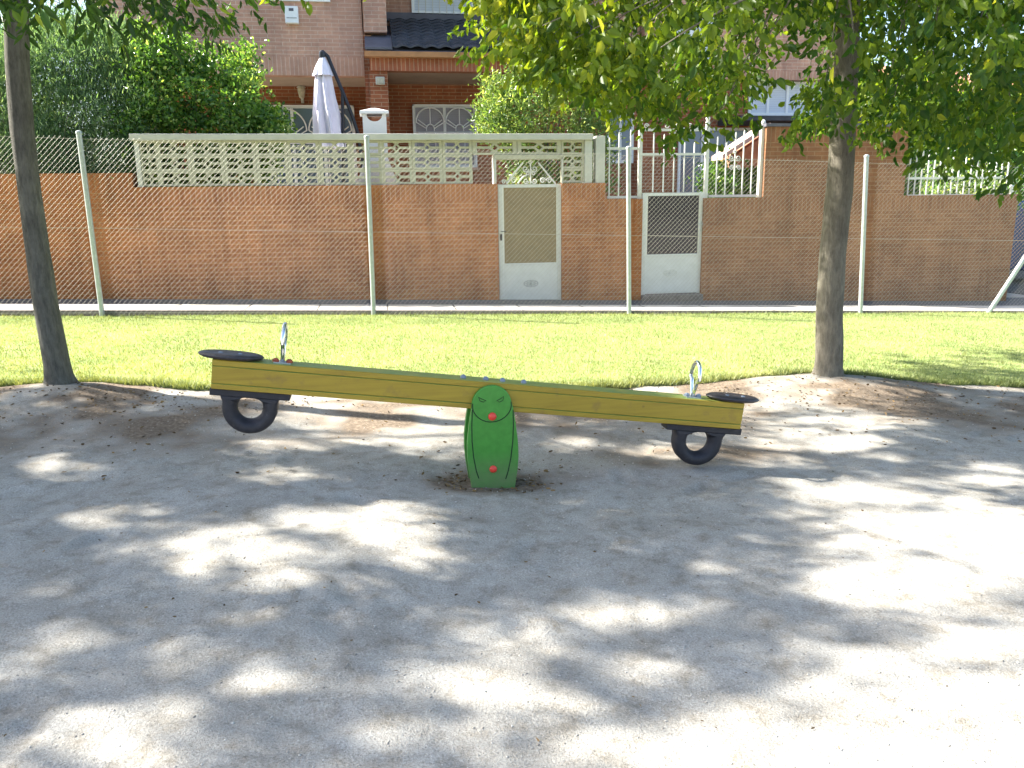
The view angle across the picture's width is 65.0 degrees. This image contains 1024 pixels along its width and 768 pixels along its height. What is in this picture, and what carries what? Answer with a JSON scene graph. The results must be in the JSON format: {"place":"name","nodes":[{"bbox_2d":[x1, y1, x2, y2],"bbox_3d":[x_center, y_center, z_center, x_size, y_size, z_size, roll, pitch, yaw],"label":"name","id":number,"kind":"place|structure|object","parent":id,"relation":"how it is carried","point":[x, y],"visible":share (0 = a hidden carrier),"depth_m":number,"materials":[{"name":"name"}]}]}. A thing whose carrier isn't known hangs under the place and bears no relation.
{"place":"outdoors","nodes":[
{"label":"outdoors","id":0,"kind":"place"},
{"bbox_2d":[0,293,1023,767],"bbox_3d":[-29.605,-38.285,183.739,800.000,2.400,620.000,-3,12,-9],"label":"ground","id":1,"kind":"structure","parent":0,"point":[708,663],"depth_m":3.29,"materials":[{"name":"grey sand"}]},
{"bbox_2d":[0,173,145,298],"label":"brick wall","id":2,"kind":"structure","parent":1,"relation":"on","point":[109,287],"depth_m":12.22,"materials":[{"name":"brown brick"}]},
{"bbox_2d":[0,0,182,186],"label":"cypress hedge","id":3,"kind":"object","parent":1,"relation":"on","point":[87,101],"visible":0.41,"depth_m":12.51,"materials":[{"name":"green plant"}]},
{"bbox_2d":[98,16,297,186],"bbox_3d":[-5.183,-3.688,13.364,3.272,4.489,2.167,-3,12,-9],"label":"garden shrub","id":4,"kind":"object","parent":1,"relation":"on","point":[265,116],"visible":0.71,"depth_m":12.75,"materials":[{"name":"green plant"}]},
{"bbox_2d":[95,0,365,185],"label":"terraced house","id":5,"kind":"structure","parent":1,"relation":"on","point":[333,30],"depth_m":15.58,"materials":[{"name":"brick"}]},
{"bbox_2d":[285,6,298,23],"bbox_3d":[-4.201,-7.036,15.335,0.248,0.302,0.129,-3,12,-9],"label":"utility box","id":6,"kind":"object","parent":5,"relation":"attached to","point":[291,15],"visible":0.91,"depth_m":15.28,"materials":[{"name":"white plastic"}]},
{"bbox_2d":[260,0,329,1],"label":"window","id":7,"kind":"structure","parent":5,"relation":"in","point":[260,0],"depth_m":15.37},
{"bbox_2d":[296,85,305,102],"bbox_3d":[-4.479,-6.217,17.085,0.185,0.450,0.212,-8,14,-30],"label":"wall lantern","id":8,"kind":"object","parent":5,"relation":"attached to","point":[301,90],"depth_m":17.03,"materials":[{"name":"beige glass"}]},
{"bbox_2d":[265,105,357,185],"bbox_3d":[-4.386,-4.885,17.447,1.996,2.215,0.097,-3,12,-9],"label":"patio door","id":9,"kind":"structure","parent":5,"relation":"in","point":[303,121],"depth_m":17.42,"materials":[{"name":"white glass"}]},
{"bbox_2d":[133,184,499,299],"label":"brick wall","id":10,"kind":"structure","parent":1,"relation":"on","point":[358,200],"depth_m":12.79,"materials":[{"name":"brown brick"}]},
{"bbox_2d":[129,134,604,186],"bbox_3d":[-2.112,-3.562,12.778,7.356,0.779,0.280,-3,12,-9],"label":"block screen","id":11,"kind":"object","parent":10,"relation":"on","point":[515,140],"visible":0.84,"depth_m":12.64,"materials":[{"name":"concrete"}]},
{"bbox_2d":[312,50,363,182],"bbox_3d":[-2.948,-3.826,14.854,1.338,4.400,1.000,-3,12,-9],"label":"cantilever parasol","id":12,"kind":"object","parent":1,"relation":"on","point":[328,118],"visible":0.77,"depth_m":14.42,"materials":[{"name":"fabric"}]},
{"bbox_2d":[358,108,397,184],"bbox_3d":[-2.307,-3.148,13.890,0.890,3.070,0.545,-3,12,-9],"label":"stone barbecue","id":13,"kind":"object","parent":1,"relation":"on","point":[375,127],"visible":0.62,"depth_m":13.44,"materials":[{"name":"white stone"}]},
{"bbox_2d":[198,322,758,487],"bbox_3d":[-0.089,0.167,4.602,3.190,1.129,0.220,-3,12,-9],"label":"seesaw","id":14,"kind":"object","parent":1,"relation":"on","point":[492,406],"visible":1,"depth_m":4.51,"materials":[{"name":"wood"}]},
{"bbox_2d":[363,0,639,198],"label":"terraced house","id":15,"kind":"structure","parent":1,"relation":"on","point":[410,51],"depth_m":16.91,"materials":[{"name":"brick"}]},
{"bbox_2d":[375,77,384,84],"bbox_3d":[-2.524,-5.804,15.387,0.170,0.140,0.108,-3,12,-9],"label":"porch light","id":16,"kind":"object","parent":15,"relation":"attached to","point":[380,80],"visible":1,"depth_m":15.34,"materials":[{"name":"white glass"}]},
{"bbox_2d":[411,0,472,14],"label":"window","id":17,"kind":"structure","parent":15,"relation":"in","point":[418,6],"depth_m":16.94,"materials":[{"name":"white metal"}]},
{"bbox_2d":[412,104,479,169],"bbox_3d":[-1.455,-5.362,17.506,1.472,1.373,0.097,-3,12,-9],"label":"window","id":18,"kind":"structure","parent":15,"relation":"in","point":[427,118],"depth_m":17.46,"materials":[{"name":"glass"}]},
{"bbox_2d":[0,130,1023,315],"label":"chain link fence","id":19,"kind":"object","parent":1,"relation":"on","point":[98,282],"visible":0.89,"depth_m":11.44,"materials":[{"name":"metal"}]},
{"bbox_2d":[0,310,1023,315],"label":"kerb","id":20,"kind":"structure","parent":1,"relation":"on","point":[159,312],"depth_m":11.55,"materials":[{"name":"grey concrete"}]},
{"bbox_2d":[0,373,1023,760],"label":"fallen leaves","id":21,"kind":"object","parent":1,"relation":"on","point":[458,465],"visible":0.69,"depth_m":5.76,"materials":[{"name":"brown plant"}]},
{"bbox_2d":[462,39,628,198],"bbox_3d":[0.665,-3.836,14.344,3.085,4.554,2.185,-3,12,-9],"label":"garden bush","id":22,"kind":"object","parent":1,"relation":"on","point":[495,110],"visible":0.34,"depth_m":13.89,"materials":[{"name":"green plant"}]},
{"bbox_2d":[561,183,642,299],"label":"brick wall","id":23,"kind":"structure","parent":1,"relation":"on","point":[599,262],"depth_m":13.51,"materials":[{"name":"brick"}]},
{"bbox_2d":[498,160,560,299],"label":"metal gate","id":24,"kind":"structure","parent":23,"relation":"attached to","point":[519,207],"depth_m":13.38,"materials":[{"name":"white metal"}]},
{"bbox_2d":[607,130,638,198],"bbox_3d":[1.857,-3.667,13.407,0.555,1.112,0.032,-3,12,-9],"label":"iron railing","id":25,"kind":"object","parent":23,"relation":"on","point":[618,148],"visible":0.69,"depth_m":13.37,"materials":[{"name":"white metal"}]},
{"bbox_2d":[685,147,757,197],"bbox_3d":[4.281,-3.169,15.535,1.679,2.862,2.292,5,14,24],"label":"garden bush","id":26,"kind":"object","parent":1,"relation":"on","point":[729,179],"visible":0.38,"depth_m":14.83,"materials":[{"name":"green plant"}]},
{"bbox_2d":[606,0,863,192],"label":"terraced house","id":27,"kind":"structure","parent":1,"relation":"on","point":[791,67],"depth_m":18.38,"materials":[{"name":"brick"}]},
{"bbox_2d":[606,110,633,162],"bbox_3d":[2.437,-5.573,18.115,0.623,1.150,0.047,-3,12,-9],"label":"window","id":28,"kind":"structure","parent":27,"relation":"in","point":[626,134],"depth_m":18.15,"materials":[{"name":"grey glass"}]},
{"bbox_2d":[666,19,714,66],"bbox_3d":[3.928,-7.507,17.600,1.270,1.046,0.097,-3,12,-9],"label":"window","id":29,"kind":"structure","parent":27,"relation":"in","point":[691,31],"depth_m":17.60,"materials":[{"name":"glass"}]},
{"bbox_2d":[677,128,750,192],"bbox_3d":[4.662,-4.846,18.632,1.730,2.087,0.047,-3,12,-9],"label":"patio door","id":30,"kind":"structure","parent":27,"relation":"in","point":[689,148],"depth_m":18.49,"materials":[{"name":"white glass"}]},
{"bbox_2d":[747,81,823,115],"bbox_3d":[6.340,-6.581,18.527,1.883,0.758,0.047,-3,12,-9],"label":"window","id":31,"kind":"structure","parent":27,"relation":"in","point":[778,95],"depth_m":18.51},
{"bbox_2d":[641,123,1017,300],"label":"brick wall","id":32,"kind":"structure","parent":1,"relation":"on","point":[812,150],"depth_m":14.14,"materials":[{"name":"brown brick"}]},
{"bbox_2d":[641,192,704,294],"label":"metal gate","id":33,"kind":"structure","parent":32,"relation":"attached to","point":[663,284],"depth_m":13.77,"materials":[{"name":"white metal"}]},
{"bbox_2d":[637,117,709,198],"bbox_3d":[2.717,-3.803,13.516,1.245,1.366,0.076,-3,12,-9],"label":"iron railing","id":34,"kind":"object","parent":32,"relation":"on","point":[706,166],"visible":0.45,"depth_m":13.51,"materials":[{"name":"white metal"}]},
{"bbox_2d":[708,119,765,196],"bbox_3d":[3.836,-3.821,13.693,0.979,1.318,0.090,-3,12,-9],"label":"iron railing","id":35,"kind":"object","parent":32,"relation":"on","point":[760,157],"visible":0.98,"depth_m":13.72,"materials":[{"name":"white metal"}]},
{"bbox_2d":[907,148,1015,194],"bbox_3d":[8.047,-3.790,14.359,2.129,0.994,0.100,-3,12,-9],"label":"iron railing","id":36,"kind":"object","parent":32,"relation":"on","point":[958,177],"visible":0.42,"depth_m":14.35,"materials":[{"name":"white metal"}]},
{"bbox_2d":[919,155,1009,194],"bbox_3d":[8.273,-3.949,14.615,2.182,1.121,0.714,-3,12,-9],"label":"climbing plant","id":37,"kind":"object","parent":36,"relation":"attached to","point":[941,189],"visible":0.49,"depth_m":14.55,"materials":[{"name":"green plant"}]},
{"bbox_2d":[872,66,981,100],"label":"distant house","id":38,"kind":"structure","parent":1,"relation":"on","point":[884,67],"depth_m":37.23,"materials":[{"name":"white tile"}]},
{"bbox_2d":[904,131,1023,216],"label":"garden bush","id":39,"kind":"object","parent":1,"relation":"on","point":[1013,171],"visible":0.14,"depth_m":17.30,"materials":[{"name":"green plant"}]},
{"bbox_2d":[0,310,1023,390],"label":"lawn","id":40,"kind":"structure","parent":0,"point":[543,369],"depth_m":9.18,"materials":[{"name":"green plant"}]},
{"bbox_2d":[0,0,284,384],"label":"ash tree","id":41,"kind":"object","parent":40,"relation":"on","point":[16,21],"visible":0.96,"depth_m":5.94,"materials":[{"name":"green plant"}]},
{"bbox_2d":[264,0,1023,376],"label":"maple tree","id":42,"kind":"object","parent":40,"relation":"on","point":[600,70],"visible":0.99,"depth_m":5.43,"materials":[{"name":"green plant"}]},
{"bbox_2d":[0,304,1023,309],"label":"path","id":43,"kind":"structure","parent":0,"point":[379,307],"depth_m":12.15,"materials":[{"name":"concrete"}]},
{"bbox_2d":[0,298,1023,305],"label":"lane","id":44,"kind":"structure","parent":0,"point":[1019,302],"depth_m":13.07,"materials":[{"name":"grey concrete"}]},
{"bbox_2d":[0,0,1023,172],"label":"sky","id":45,"kind":"structure","parent":0,"point":[80,1],"materials":[{"name":"white"}]},
{"bbox_2d":[712,130,758,170],"bbox_3d":[4.135,-4.432,15.090,0.928,0.766,1.300,-3,12,-9],"label":"garden lean to","id":46,"kind":"object","parent":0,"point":[748,146],"visible":0.46,"depth_m":14.71,"materials":[{"name":"white tile"}]},
{"bbox_2d":[1007,270,1023,294],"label":"road","id":47,"kind":"structure","parent":0,"point":[1011,288],"depth_m":18.86,"materials":[{"name":"grey asphalt"}]},
{"bbox_2d":[858,29,990,194],"bbox_3d":[12.241,-7.366,25.640,7.146,7.648,6.756,-3,12,-9],"label":"background tree","id":48,"kind":"object","parent":47,"relation":"on","point":[861,84],"visible":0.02,"depth_m":24.21,"materials":[{"name":"green plant"}]},
{"bbox_2d":[955,73,1023,200],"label":"background tree","id":49,"kind":"object","parent":47,"relation":"on","point":[1013,113],"depth_m":27.64,"materials":[{"name":"green plant"}]},
{"bbox_2d":[1010,201,1023,270],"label":"parked van","id":50,"kind":"object","parent":47,"relation":"on","point":[1017,247],"depth_m":19.35,"materials":[{"name":"blue paint"}]}
]}

